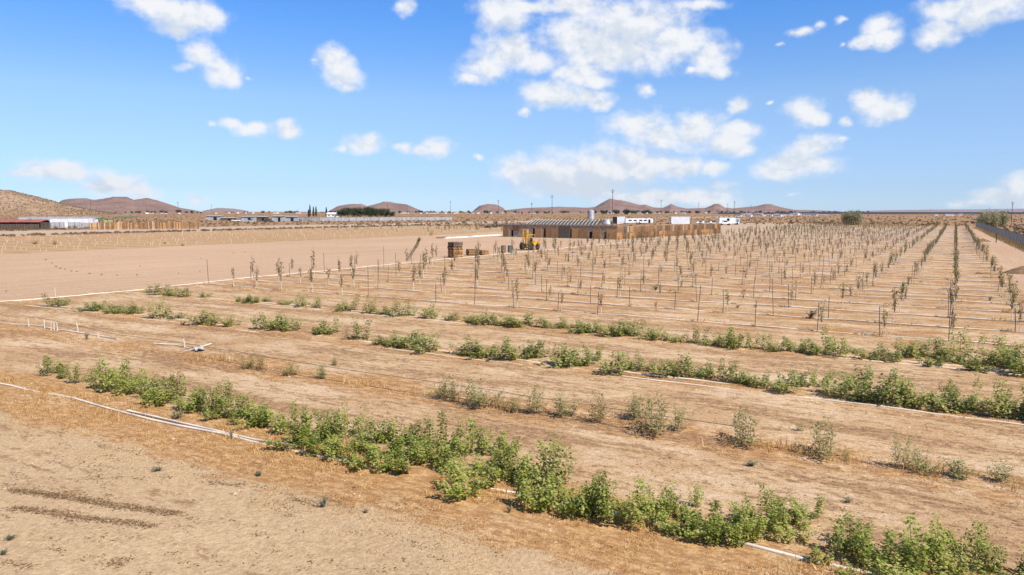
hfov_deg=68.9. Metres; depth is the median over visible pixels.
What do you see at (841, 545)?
leafy bush
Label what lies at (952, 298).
sapling
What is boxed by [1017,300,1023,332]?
sapling
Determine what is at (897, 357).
leafy bush
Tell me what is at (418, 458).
leafy bush
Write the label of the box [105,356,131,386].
leafy bush
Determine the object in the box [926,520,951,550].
leafy bush
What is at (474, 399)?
twiggy shrub
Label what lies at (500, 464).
leafy bush
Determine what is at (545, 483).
leafy bush
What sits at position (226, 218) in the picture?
grey hut
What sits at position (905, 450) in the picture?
twiggy shrub
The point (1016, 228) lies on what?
desert scrub
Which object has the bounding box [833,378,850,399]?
leafy bush
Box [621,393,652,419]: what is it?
twiggy shrub
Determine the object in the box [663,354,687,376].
leafy bush
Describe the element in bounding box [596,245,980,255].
drip pipe
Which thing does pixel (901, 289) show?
sapling
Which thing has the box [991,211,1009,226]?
shrub
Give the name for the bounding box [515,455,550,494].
leafy bush
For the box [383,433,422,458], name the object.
leafy bush
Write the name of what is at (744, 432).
twiggy shrub
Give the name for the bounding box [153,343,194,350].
loose pipe
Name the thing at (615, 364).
leafy bush
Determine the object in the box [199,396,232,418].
leafy bush
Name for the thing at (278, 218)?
grey hut
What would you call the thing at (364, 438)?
leafy bush
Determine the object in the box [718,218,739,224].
box truck
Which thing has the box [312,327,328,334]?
leafy bush
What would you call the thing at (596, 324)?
leafy bush
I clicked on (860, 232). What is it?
drip pipe
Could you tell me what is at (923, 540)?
leafy bush
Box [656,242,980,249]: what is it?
drip pipe
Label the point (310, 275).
sapling
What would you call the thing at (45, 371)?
leafy bush
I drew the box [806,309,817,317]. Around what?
weed
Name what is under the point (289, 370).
twiggy shrub
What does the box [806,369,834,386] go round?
leafy bush
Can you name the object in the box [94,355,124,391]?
leafy bush
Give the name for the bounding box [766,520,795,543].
leafy bush
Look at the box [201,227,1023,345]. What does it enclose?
dry weeds
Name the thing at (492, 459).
leafy bush
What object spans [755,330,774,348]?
leafy bush
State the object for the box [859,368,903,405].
leafy bush
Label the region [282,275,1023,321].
drip pipe
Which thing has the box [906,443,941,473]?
twiggy shrub
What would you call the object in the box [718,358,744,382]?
leafy bush
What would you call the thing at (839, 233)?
drip pipe
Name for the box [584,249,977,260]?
drip pipe
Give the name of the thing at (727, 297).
sapling
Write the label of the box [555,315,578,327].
leafy bush
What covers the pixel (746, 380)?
leafy bush
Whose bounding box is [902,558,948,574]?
leafy bush
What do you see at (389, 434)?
leafy bush
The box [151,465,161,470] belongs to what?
weed
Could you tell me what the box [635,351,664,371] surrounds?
leafy bush
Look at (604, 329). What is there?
leafy bush
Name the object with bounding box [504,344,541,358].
leafy bush
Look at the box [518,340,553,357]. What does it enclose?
leafy bush
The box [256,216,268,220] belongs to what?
grey hut
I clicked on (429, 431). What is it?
leafy bush
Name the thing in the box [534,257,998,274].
drip pipe
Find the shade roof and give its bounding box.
[113,216,136,225]
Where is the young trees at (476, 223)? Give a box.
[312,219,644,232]
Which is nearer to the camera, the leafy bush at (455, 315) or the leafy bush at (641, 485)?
the leafy bush at (641, 485)
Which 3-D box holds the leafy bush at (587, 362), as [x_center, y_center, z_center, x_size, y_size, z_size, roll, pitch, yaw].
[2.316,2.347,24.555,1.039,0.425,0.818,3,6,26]
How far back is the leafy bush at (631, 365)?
23.75 m
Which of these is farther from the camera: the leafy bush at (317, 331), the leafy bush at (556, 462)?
the leafy bush at (317, 331)
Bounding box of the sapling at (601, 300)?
[599,290,605,314]
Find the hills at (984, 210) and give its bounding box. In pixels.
[843,209,1023,211]
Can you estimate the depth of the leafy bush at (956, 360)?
24.70 m
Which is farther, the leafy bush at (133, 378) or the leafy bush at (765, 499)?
the leafy bush at (133, 378)
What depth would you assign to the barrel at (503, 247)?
89.63 m
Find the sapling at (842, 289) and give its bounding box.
[838,282,846,308]
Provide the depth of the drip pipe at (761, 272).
60.84 m
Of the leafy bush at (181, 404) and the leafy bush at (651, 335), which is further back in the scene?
the leafy bush at (651, 335)
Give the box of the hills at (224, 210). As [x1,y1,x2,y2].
[203,208,248,211]
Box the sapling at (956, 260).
[954,258,959,283]
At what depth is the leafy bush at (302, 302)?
39.02 m
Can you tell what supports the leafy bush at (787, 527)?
on the ground at (32, 272)
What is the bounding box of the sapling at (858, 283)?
[854,272,862,295]
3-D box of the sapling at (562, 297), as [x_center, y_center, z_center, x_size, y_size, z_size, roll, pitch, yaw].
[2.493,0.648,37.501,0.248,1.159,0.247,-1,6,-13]
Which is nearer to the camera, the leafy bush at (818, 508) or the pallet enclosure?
the leafy bush at (818, 508)
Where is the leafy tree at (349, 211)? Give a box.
[342,207,353,215]
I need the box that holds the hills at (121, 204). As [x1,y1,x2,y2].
[60,197,199,212]
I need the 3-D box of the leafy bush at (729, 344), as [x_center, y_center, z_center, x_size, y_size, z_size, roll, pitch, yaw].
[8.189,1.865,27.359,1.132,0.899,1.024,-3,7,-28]
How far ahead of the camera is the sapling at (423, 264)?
55.67 m
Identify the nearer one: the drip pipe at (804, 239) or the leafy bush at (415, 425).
the leafy bush at (415, 425)
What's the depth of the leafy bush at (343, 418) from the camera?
16.65 m
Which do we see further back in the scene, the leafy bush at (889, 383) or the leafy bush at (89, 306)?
the leafy bush at (89, 306)
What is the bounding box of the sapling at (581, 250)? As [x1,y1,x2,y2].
[579,242,584,261]
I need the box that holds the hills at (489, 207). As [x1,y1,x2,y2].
[472,204,504,211]
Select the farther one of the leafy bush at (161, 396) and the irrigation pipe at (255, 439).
the leafy bush at (161, 396)
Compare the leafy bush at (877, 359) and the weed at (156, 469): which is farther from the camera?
the leafy bush at (877, 359)
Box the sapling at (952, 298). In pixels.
[947,287,955,312]
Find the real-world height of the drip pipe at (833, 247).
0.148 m
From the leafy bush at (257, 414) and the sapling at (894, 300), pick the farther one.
the sapling at (894, 300)
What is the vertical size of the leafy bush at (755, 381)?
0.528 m
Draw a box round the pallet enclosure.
[502,219,720,238]
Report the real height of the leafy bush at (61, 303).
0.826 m
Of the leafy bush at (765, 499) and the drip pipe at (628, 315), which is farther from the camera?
the drip pipe at (628, 315)
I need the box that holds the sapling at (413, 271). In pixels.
[411,259,416,289]
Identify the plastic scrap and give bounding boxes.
[193,345,204,350]
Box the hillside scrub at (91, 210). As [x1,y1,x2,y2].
[0,190,121,214]
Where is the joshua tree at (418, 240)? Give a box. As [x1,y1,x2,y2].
[407,237,420,259]
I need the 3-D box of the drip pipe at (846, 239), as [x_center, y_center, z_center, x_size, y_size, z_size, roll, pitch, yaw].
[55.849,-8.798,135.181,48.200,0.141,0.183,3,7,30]
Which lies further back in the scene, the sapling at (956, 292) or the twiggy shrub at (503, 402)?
the sapling at (956, 292)
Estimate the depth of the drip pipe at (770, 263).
70.40 m
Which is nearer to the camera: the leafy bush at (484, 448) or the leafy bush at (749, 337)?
the leafy bush at (484, 448)
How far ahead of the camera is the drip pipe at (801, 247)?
101.06 m
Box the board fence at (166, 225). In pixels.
[90,221,198,229]
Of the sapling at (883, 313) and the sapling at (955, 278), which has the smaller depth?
the sapling at (883, 313)
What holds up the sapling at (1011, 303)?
on the ground at (32, 272)
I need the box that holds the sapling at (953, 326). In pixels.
[951,312,958,335]
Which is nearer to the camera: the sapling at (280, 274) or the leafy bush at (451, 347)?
the leafy bush at (451, 347)
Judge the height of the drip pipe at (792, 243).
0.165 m
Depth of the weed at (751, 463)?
14.68 m
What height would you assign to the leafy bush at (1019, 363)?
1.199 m
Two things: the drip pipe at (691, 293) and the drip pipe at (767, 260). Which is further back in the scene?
the drip pipe at (767, 260)
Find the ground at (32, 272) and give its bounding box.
[0,212,1023,574]
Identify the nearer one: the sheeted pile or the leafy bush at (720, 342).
the leafy bush at (720, 342)
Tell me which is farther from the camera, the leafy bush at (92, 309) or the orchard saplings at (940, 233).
the orchard saplings at (940, 233)
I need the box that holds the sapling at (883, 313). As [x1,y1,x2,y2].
[881,303,887,335]
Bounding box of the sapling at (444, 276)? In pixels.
[440,267,446,292]
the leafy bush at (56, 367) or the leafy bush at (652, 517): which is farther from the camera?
the leafy bush at (56, 367)
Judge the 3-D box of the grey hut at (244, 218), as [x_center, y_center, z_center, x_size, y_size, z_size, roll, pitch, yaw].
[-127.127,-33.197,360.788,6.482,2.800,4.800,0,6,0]
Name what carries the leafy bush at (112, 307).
on the ground at (32, 272)
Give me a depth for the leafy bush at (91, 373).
21.86 m
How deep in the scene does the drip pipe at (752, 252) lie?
91.82 m
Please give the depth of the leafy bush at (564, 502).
12.38 m
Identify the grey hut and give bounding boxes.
[206,215,223,219]
[220,217,236,220]
[240,216,255,221]
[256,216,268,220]
[272,215,285,221]
[286,216,298,221]
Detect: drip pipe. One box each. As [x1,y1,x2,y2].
[200,283,1023,346]
[242,279,1023,332]
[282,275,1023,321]
[316,272,1023,312]
[348,269,1017,304]
[377,266,1011,297]
[402,263,1010,291]
[427,261,1006,286]
[448,259,1003,281]
[492,258,997,277]
[505,254,997,270]
[534,253,967,267]
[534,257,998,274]
[535,251,985,265]
[559,250,990,263]
[573,247,970,258]
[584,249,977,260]
[586,246,967,256]
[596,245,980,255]
[643,245,975,253]
[644,244,983,252]
[648,243,973,250]
[652,240,906,245]
[653,241,979,248]
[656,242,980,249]
[674,238,948,243]
[681,239,945,244]
[687,237,976,242]
[688,240,957,245]
[705,238,940,242]
[712,234,967,238]
[712,236,961,240]
[726,235,919,238]
[733,233,946,236]
[734,232,950,235]
[734,234,941,237]
[735,237,971,241]
[750,236,947,239]
[751,232,920,234]
[757,233,970,236]
[761,234,972,237]
[776,229,953,231]
[777,230,953,232]
[779,231,937,233]
[833,229,946,230]
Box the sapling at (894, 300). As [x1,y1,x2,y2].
[890,287,899,322]
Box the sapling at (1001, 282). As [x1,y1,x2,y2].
[998,273,1005,297]
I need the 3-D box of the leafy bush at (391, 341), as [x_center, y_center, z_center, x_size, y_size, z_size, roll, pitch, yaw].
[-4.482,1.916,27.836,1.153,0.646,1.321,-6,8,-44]
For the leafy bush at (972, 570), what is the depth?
9.93 m
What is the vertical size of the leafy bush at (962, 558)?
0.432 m
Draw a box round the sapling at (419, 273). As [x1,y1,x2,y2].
[417,262,422,278]
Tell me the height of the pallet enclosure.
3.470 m
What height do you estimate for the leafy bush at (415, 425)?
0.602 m
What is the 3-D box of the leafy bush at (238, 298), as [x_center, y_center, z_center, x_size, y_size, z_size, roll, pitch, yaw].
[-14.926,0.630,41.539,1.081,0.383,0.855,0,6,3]
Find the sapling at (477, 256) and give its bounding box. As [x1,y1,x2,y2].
[475,245,479,266]
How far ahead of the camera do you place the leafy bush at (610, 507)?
11.99 m
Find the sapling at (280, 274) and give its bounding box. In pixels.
[275,262,283,289]
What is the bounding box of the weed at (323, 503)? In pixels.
[316,485,329,506]
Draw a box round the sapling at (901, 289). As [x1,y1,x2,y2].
[897,283,907,312]
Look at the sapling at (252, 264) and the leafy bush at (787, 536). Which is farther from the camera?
the sapling at (252, 264)
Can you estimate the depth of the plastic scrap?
26.89 m
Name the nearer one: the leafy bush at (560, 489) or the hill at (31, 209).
the leafy bush at (560, 489)
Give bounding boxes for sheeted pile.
[470,234,499,236]
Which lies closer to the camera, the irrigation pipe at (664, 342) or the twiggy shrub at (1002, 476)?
the twiggy shrub at (1002, 476)
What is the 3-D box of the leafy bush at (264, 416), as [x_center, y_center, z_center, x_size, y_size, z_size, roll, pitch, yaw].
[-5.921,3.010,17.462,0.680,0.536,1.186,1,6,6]
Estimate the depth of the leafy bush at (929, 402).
19.16 m
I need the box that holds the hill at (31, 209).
[0,190,115,214]
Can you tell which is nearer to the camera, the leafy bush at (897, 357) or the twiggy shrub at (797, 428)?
the twiggy shrub at (797, 428)
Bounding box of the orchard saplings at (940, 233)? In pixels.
[602,219,980,250]
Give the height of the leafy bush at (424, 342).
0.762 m
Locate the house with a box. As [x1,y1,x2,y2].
[326,212,340,216]
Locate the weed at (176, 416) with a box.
[172,409,186,418]
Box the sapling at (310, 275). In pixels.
[308,268,313,291]
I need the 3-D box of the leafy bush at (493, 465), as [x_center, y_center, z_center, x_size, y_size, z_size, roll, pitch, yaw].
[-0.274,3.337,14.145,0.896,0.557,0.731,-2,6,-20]
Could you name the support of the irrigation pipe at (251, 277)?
on the ground at (32, 272)
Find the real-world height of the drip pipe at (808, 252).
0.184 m
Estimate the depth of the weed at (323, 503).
12.70 m
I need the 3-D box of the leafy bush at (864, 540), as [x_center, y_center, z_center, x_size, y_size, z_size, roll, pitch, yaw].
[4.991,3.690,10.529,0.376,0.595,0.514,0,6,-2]
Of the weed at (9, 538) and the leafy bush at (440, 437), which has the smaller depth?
the weed at (9, 538)
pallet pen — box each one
[41,222,64,229]
[68,222,80,229]
[81,223,97,229]
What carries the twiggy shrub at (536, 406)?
on the ground at (32, 272)
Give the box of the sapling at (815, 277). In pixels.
[812,269,817,285]
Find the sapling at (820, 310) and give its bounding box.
[819,300,825,331]
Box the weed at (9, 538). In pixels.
[2,534,16,539]
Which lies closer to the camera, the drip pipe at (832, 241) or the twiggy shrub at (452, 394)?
the twiggy shrub at (452, 394)
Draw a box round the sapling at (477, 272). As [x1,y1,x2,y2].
[476,264,479,287]
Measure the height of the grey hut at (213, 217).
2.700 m
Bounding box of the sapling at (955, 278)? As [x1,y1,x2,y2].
[953,270,958,292]
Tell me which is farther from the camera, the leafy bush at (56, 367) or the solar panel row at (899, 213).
the solar panel row at (899, 213)
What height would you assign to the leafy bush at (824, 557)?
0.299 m
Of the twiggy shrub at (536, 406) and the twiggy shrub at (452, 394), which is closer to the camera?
the twiggy shrub at (536, 406)
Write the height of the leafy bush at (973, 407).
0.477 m
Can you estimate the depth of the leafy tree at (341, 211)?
636.13 m
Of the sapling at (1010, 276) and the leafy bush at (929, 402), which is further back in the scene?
the sapling at (1010, 276)
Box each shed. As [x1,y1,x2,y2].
[0,219,49,229]
[19,217,97,227]
[104,219,112,226]
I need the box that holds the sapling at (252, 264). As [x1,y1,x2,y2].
[250,255,254,279]
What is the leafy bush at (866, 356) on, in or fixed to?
on the ground at (32, 272)
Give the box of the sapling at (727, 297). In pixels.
[725,289,729,307]
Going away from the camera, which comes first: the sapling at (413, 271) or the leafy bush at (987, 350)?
the leafy bush at (987, 350)
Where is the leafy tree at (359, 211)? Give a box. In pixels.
[354,207,364,216]
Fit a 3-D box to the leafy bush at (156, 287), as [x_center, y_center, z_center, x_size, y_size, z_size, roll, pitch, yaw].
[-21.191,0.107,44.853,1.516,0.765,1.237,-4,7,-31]
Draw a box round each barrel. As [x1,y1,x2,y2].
[501,245,505,252]
[508,245,512,252]
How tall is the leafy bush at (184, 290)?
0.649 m
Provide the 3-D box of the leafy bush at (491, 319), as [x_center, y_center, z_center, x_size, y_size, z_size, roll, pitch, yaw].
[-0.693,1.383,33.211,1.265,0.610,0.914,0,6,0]
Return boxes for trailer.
[625,219,652,223]
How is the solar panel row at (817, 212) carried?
on the ground at (32, 272)
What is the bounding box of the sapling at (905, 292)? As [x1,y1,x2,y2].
[903,283,909,305]
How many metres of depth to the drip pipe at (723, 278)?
55.56 m
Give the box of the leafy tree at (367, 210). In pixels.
[363,207,371,216]
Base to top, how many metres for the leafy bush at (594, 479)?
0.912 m
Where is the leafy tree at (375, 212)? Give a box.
[371,209,380,216]
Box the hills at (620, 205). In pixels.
[506,199,842,211]
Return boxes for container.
[613,217,624,223]
[670,217,689,223]
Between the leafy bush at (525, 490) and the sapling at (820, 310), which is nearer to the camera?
the leafy bush at (525, 490)
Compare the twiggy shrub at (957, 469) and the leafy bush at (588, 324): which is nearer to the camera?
the twiggy shrub at (957, 469)
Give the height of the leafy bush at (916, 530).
0.900 m
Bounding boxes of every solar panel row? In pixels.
[762,212,797,212]
[799,212,835,212]
[802,213,837,214]
[875,212,911,213]
[879,213,918,214]
[913,212,949,213]
[920,213,958,214]
[951,212,981,213]
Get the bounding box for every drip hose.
[38,317,731,425]
[196,355,609,424]
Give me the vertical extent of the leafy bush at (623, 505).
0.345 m
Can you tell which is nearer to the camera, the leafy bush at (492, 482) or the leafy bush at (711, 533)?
the leafy bush at (711, 533)
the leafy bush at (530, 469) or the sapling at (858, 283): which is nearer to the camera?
the leafy bush at (530, 469)
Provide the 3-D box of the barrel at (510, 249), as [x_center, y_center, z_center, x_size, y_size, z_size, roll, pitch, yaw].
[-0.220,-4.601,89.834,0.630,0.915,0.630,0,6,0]
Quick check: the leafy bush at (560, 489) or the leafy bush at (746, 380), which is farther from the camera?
the leafy bush at (746, 380)
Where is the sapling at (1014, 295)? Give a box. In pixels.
[1010,284,1019,310]
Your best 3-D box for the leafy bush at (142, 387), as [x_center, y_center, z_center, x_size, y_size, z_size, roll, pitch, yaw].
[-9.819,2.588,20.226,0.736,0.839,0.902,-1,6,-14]
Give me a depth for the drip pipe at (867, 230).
193.92 m
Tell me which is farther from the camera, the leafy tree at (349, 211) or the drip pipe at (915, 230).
the leafy tree at (349, 211)
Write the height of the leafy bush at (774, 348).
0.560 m
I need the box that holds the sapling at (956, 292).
[954,286,959,308]
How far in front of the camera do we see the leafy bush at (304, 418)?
16.53 m
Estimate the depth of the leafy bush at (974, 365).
23.46 m
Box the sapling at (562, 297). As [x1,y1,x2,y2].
[560,291,563,310]
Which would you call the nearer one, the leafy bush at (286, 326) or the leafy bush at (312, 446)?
the leafy bush at (312, 446)
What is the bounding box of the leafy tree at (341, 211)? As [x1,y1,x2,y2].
[335,209,346,216]
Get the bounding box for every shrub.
[236,353,255,368]
[249,354,266,369]
[280,358,298,375]
[315,363,327,378]
[429,370,454,398]
[443,375,461,401]
[460,373,503,407]
[495,393,508,408]
[506,395,521,412]
[523,384,547,413]
[549,392,579,417]
[586,388,607,422]
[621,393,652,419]
[638,392,683,434]
[669,402,692,430]
[730,406,765,446]
[796,422,805,430]
[808,415,852,458]
[841,209,864,224]
[843,448,849,460]
[886,432,916,468]
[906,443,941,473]
[942,457,974,480]
[973,210,1000,226]
[985,461,1017,483]
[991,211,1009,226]
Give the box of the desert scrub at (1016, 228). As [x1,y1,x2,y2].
[0,213,1023,236]
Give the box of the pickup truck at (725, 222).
[718,220,731,224]
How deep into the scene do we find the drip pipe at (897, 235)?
154.76 m
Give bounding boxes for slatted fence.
[299,217,451,220]
[976,222,1023,245]
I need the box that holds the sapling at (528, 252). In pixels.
[525,249,530,273]
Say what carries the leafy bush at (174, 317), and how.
on the ground at (32, 272)
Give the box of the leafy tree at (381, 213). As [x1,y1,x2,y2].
[378,208,385,216]
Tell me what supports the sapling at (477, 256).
on the ground at (32, 272)
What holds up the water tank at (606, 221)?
on the ground at (32, 272)
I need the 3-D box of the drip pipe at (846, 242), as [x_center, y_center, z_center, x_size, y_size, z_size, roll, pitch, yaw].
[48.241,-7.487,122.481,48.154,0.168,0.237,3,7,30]
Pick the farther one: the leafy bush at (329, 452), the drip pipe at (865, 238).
the drip pipe at (865, 238)
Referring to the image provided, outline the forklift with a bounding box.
[518,229,539,249]
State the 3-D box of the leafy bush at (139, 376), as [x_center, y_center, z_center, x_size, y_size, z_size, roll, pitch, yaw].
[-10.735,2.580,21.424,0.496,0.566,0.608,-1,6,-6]
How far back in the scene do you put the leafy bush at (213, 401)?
18.40 m
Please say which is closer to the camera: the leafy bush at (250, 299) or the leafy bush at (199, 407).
the leafy bush at (199, 407)
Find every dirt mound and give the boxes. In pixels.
[976,238,990,241]
[1002,266,1023,273]
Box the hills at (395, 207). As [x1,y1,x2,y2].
[328,202,418,211]
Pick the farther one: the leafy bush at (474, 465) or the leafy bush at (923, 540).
the leafy bush at (474, 465)
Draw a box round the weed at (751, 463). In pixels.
[745,458,758,465]
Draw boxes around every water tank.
[588,210,593,220]
[604,219,610,224]
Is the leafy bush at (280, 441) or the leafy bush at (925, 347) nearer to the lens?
the leafy bush at (280, 441)
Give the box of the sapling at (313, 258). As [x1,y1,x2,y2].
[310,250,315,277]
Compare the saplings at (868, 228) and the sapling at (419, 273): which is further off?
the saplings at (868, 228)
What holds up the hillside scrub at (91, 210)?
on the hill at (31, 209)
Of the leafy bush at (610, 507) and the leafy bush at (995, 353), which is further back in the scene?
the leafy bush at (995, 353)
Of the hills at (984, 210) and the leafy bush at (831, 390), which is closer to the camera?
the leafy bush at (831, 390)
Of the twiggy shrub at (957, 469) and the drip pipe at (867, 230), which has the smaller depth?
the twiggy shrub at (957, 469)
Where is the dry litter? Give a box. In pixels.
[0,257,1023,574]
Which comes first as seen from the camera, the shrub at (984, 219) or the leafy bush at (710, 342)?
the leafy bush at (710, 342)
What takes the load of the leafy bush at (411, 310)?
on the ground at (32, 272)
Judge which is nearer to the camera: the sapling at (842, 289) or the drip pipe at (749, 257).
the sapling at (842, 289)
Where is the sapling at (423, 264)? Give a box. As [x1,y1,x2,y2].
[421,252,426,277]
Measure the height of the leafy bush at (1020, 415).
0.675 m
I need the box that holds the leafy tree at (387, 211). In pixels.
[383,208,390,215]
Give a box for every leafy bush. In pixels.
[35,359,51,375]
[41,292,71,305]
[41,354,64,372]
[56,367,63,378]
[61,364,68,377]
[65,363,80,383]
[71,302,103,310]
[72,370,87,381]
[85,371,117,387]
[86,299,106,310]
[86,363,99,381]
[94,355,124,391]
[102,304,126,313]
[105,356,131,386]
[106,303,139,313]
[112,377,140,394]
[126,301,144,313]
[127,368,146,381]
[129,373,139,385]
[133,368,163,397]
[137,375,165,401]
[141,386,174,406]
[143,284,158,292]
[145,298,172,318]
[146,283,170,294]
[154,371,182,400]
[162,286,179,295]
[166,312,186,318]
[169,287,190,296]
[169,372,187,395]
[169,386,200,410]
[184,395,204,411]
[185,309,220,324]
[198,291,212,296]
[198,384,220,413]
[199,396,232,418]
[211,378,234,406]
[217,314,243,326]
[220,391,248,417]
[228,405,260,424]
[232,296,252,301]
[236,395,270,418]
[237,295,259,302]
[237,405,271,427]
[246,406,283,426]
[247,312,273,329]
[256,296,272,301]
[263,424,309,448]
[266,313,293,329]
[271,411,288,433]
[273,314,303,330]
[276,399,301,429]
[277,298,293,304]
[284,421,308,443]
[292,293,307,306]
[293,419,344,446]
[299,405,313,436]
[300,431,328,456]
[307,296,320,307]
[310,316,343,333]
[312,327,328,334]
[312,407,341,438]
[322,402,358,434]
[323,434,344,459]
[323,434,363,451]
[334,295,359,310]
[337,437,375,469]
[342,407,372,436]
[343,317,371,339]
[350,445,399,472]
[355,428,374,452]
[361,297,376,313]
[364,435,404,458]
[366,415,398,443]
[369,305,393,314]
[371,335,386,344]
[373,421,414,443]
[381,330,410,347]
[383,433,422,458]
[383,450,411,473]
[386,297,411,316]
[397,329,432,347]
[397,419,431,446]
[400,304,418,315]
[402,438,434,464]
[409,332,441,353]
[414,302,440,317]
[417,417,441,447]
[419,439,438,461]
[430,446,447,469]
[432,410,464,449]
[435,460,487,500]
[436,440,466,466]
[442,313,461,320]
[445,459,487,475]
[448,334,485,355]
[453,415,492,454]
[453,464,501,490]
[460,339,500,358]
[462,315,476,321]
[469,309,493,324]
[470,448,502,466]
[473,427,508,453]
[474,447,518,476]
[484,313,507,324]
[485,429,523,455]
[489,336,511,359]
[494,450,528,475]
[497,318,511,325]
[498,311,544,326]
[501,445,540,482]
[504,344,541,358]
[511,475,554,511]
[514,463,541,485]
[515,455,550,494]
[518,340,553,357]
[520,469,556,499]
[524,483,581,515]
[535,432,576,490]
[537,344,570,365]
[540,318,557,328]
[549,342,585,367]
[550,476,587,505]
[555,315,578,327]
[562,481,599,509]
[564,320,598,333]
[567,488,595,519]
[571,355,599,365]
[575,466,609,518]
[577,319,602,332]
[582,345,604,360]
[594,479,618,525]
[595,321,631,336]
[596,494,638,516]
[598,351,630,373]
[608,320,634,336]
[612,490,646,528]
[623,319,646,335]
[624,474,665,521]
[625,361,642,369]
[635,326,663,340]
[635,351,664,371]
[641,497,660,526]
[642,480,676,508]
[648,358,680,377]
[654,505,707,539]
[655,494,673,520]
[661,331,686,342]
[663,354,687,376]
[666,492,681,513]
[675,502,703,528]
[678,352,706,377]
[682,512,723,540]
[685,325,709,342]
[688,482,703,506]
[693,359,724,377]
[694,516,732,546]
[697,337,721,344]
[701,498,740,534]
[710,325,739,345]
[714,518,754,548]
[716,327,745,348]
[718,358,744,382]
[724,370,751,383]
[728,498,761,530]
[735,483,785,532]
[739,509,768,542]
[743,369,781,387]
[745,331,758,348]
[752,486,787,533]
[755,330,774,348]
[764,337,786,350]
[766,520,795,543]
[769,370,800,393]
[771,496,798,524]
[778,513,816,540]
[782,335,812,352]
[788,370,815,385]
[794,493,825,518]
[794,507,812,529]
[798,342,820,354]
[805,543,834,564]
[806,338,836,354]
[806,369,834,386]
[819,369,848,396]
[820,324,849,356]
[826,515,856,559]
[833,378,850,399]
[835,557,889,574]
[837,508,872,550]
[843,364,873,389]
[844,346,859,353]
[846,385,877,402]
[847,367,902,401]
[849,526,881,567]
[851,347,885,358]
[856,526,898,560]
[857,531,928,574]
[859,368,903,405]
[869,355,887,361]
[873,553,925,574]
[876,343,902,361]
[880,379,935,408]
[889,375,928,404]
[890,533,932,573]
[891,337,931,357]
[901,337,933,356]
[902,512,944,569]
[902,527,939,557]
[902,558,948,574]
[915,355,951,366]
[916,390,947,406]
[917,336,947,358]
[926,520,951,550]
[926,529,958,573]
[932,387,976,413]
[936,338,971,360]
[938,379,960,397]
[939,549,974,574]
[945,518,994,559]
[945,558,1004,574]
[947,325,974,356]
[948,354,973,364]
[952,394,989,410]
[960,356,994,371]
[962,374,1019,418]
[970,332,1016,366]
[972,534,1008,573]
[986,344,1023,367]
[992,388,1020,418]
[999,342,1023,377]
[1000,350,1023,373]
[1001,399,1023,418]
[1003,558,1023,574]
[1017,383,1023,415]
[1019,545,1023,571]
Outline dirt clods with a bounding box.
[0,287,1023,574]
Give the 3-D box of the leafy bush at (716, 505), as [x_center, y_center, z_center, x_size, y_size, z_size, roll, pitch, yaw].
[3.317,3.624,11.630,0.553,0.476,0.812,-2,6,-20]
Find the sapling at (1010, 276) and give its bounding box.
[1006,272,1013,302]
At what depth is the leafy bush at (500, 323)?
32.82 m
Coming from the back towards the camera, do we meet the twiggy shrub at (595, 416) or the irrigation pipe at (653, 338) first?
the irrigation pipe at (653, 338)
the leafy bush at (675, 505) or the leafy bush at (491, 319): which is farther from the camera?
the leafy bush at (491, 319)
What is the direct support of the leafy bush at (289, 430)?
on the ground at (32, 272)
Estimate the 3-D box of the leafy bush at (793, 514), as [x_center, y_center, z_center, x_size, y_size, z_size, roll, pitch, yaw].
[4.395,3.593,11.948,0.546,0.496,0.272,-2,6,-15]
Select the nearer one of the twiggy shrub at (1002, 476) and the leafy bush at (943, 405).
the twiggy shrub at (1002, 476)
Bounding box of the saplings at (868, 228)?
[721,222,968,241]
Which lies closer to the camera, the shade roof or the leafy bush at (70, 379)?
the leafy bush at (70, 379)
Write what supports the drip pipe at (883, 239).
on the ground at (32, 272)
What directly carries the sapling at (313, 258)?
on the ground at (32, 272)
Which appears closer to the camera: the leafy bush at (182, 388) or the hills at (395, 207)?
the leafy bush at (182, 388)
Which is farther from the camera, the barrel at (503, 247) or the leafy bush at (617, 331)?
the barrel at (503, 247)
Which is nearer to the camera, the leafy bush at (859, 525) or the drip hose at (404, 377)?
the leafy bush at (859, 525)
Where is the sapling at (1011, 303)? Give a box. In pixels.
[1007,281,1017,319]
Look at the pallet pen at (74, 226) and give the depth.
205.33 m
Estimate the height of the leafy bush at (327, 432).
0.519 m
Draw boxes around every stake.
[772,278,773,315]
[948,301,950,340]
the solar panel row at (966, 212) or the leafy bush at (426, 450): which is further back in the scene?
the solar panel row at (966, 212)
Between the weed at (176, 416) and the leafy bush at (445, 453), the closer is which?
the leafy bush at (445, 453)
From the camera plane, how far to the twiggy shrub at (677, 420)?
17.07 m
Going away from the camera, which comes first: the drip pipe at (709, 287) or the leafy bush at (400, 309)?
the leafy bush at (400, 309)
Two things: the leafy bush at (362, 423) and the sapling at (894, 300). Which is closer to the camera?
the leafy bush at (362, 423)
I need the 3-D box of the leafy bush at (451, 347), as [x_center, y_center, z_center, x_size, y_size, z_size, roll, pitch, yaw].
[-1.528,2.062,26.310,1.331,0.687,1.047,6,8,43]
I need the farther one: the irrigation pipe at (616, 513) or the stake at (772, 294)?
the stake at (772, 294)
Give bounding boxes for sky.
[0,0,1023,211]
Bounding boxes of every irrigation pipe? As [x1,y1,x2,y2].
[0,240,644,301]
[0,383,876,573]
[2,322,116,338]
[11,303,1023,425]
[41,304,1023,419]
[127,292,1020,374]
[127,410,304,446]
[156,293,1020,370]
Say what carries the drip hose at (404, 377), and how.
on the ground at (32, 272)
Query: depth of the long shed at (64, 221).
231.09 m

